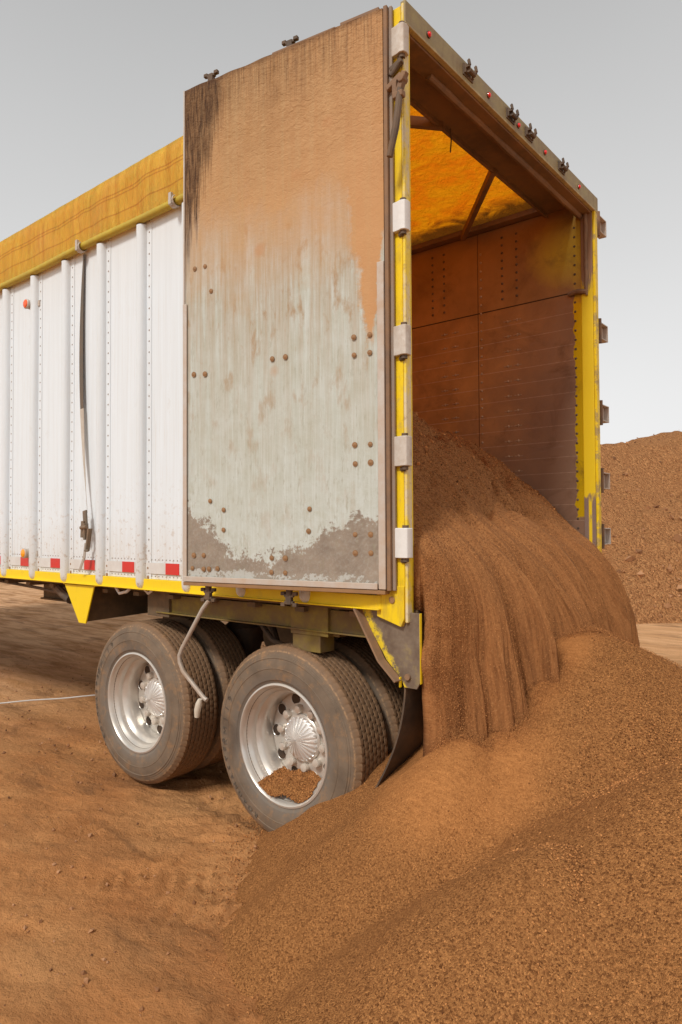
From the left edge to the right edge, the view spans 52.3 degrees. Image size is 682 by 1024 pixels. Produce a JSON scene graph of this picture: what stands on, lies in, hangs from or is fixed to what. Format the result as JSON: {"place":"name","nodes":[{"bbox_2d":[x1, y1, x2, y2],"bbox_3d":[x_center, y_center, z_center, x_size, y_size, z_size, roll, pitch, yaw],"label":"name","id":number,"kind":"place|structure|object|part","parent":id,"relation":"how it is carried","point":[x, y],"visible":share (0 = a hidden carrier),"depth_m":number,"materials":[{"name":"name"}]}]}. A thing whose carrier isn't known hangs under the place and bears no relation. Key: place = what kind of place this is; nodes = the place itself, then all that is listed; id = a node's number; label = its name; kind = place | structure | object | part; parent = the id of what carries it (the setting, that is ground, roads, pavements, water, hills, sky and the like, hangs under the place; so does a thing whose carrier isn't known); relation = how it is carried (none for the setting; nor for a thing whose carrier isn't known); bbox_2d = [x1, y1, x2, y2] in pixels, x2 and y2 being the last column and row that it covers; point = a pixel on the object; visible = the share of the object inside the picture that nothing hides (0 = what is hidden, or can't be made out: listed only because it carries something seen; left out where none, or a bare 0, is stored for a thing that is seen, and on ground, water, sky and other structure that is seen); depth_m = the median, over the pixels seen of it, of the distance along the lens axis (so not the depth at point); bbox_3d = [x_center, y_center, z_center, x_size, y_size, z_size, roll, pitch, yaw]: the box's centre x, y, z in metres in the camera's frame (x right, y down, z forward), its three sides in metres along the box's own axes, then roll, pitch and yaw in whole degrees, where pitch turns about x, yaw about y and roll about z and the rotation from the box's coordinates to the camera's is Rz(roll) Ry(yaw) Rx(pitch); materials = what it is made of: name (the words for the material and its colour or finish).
{"place":"outdoors","nodes":[
{"label":"outdoors","id":0,"kind":"place"},
{"bbox_2d":[0,582,681,1023],"bbox_3d":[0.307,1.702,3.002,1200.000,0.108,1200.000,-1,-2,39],"label":"ground","id":1,"kind":"structure","parent":0,"point":[38,636],"depth_m":3.43,"materials":[{"name":"brown soil"}]},
{"bbox_2d":[0,695,94,703],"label":"cord","id":2,"kind":"object","parent":1,"relation":"on","point":[46,699],"visible":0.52,"depth_m":6.42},
{"bbox_2d":[0,645,263,1019],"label":"loose dirt crumbs","id":3,"kind":"object","parent":1,"relation":"on","point":[84,972],"visible":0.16,"depth_m":3.59,"materials":[{"name":"brown soil"}]},
{"bbox_2d":[0,0,610,831],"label":"trailer","id":4,"kind":"object","parent":1,"relation":"on","point":[256,314],"visible":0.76,"depth_m":3.79,"materials":[{"name":"white paint"}]},
{"bbox_3d":[-0.314,-0.644,3.392,1.276,3.385,0.097,-1,-2,30],"label":"rear door","id":5,"kind":"part","parent":4,"relation":"part of","materials":[{"name":"metal"}]},
{"bbox_2d":[257,766,320,802],"bbox_3d":[-0.242,1.418,3.618,0.381,0.139,0.192,-1,-2,39],"label":"soil heap","id":6,"kind":"object","parent":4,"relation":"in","point":[298,786],"visible":0.94,"depth_m":3.60,"materials":[{"name":"brown soil"}]},
{"bbox_2d":[412,411,640,772],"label":"pouring soil","id":7,"kind":"structure","parent":4,"relation":"in","point":[515,577],"depth_m":3.21,"materials":[{"name":"brown soil"}]},
{"bbox_2d":[153,632,681,1023],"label":"soil pile","id":8,"kind":"object","parent":1,"relation":"on","point":[536,879],"visible":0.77,"depth_m":2.39,"materials":[{"name":"brown soil"}]},
{"bbox_2d":[600,431,681,623],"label":"stockpile","id":9,"kind":"object","parent":1,"relation":"on","point":[641,508],"visible":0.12,"depth_m":13.89,"materials":[{"name":"soil"}]},
{"bbox_2d":[0,0,681,443],"label":"sky","id":10,"kind":"structure","parent":0,"point":[90,89],"materials":[{"name":"grey"}]}
]}

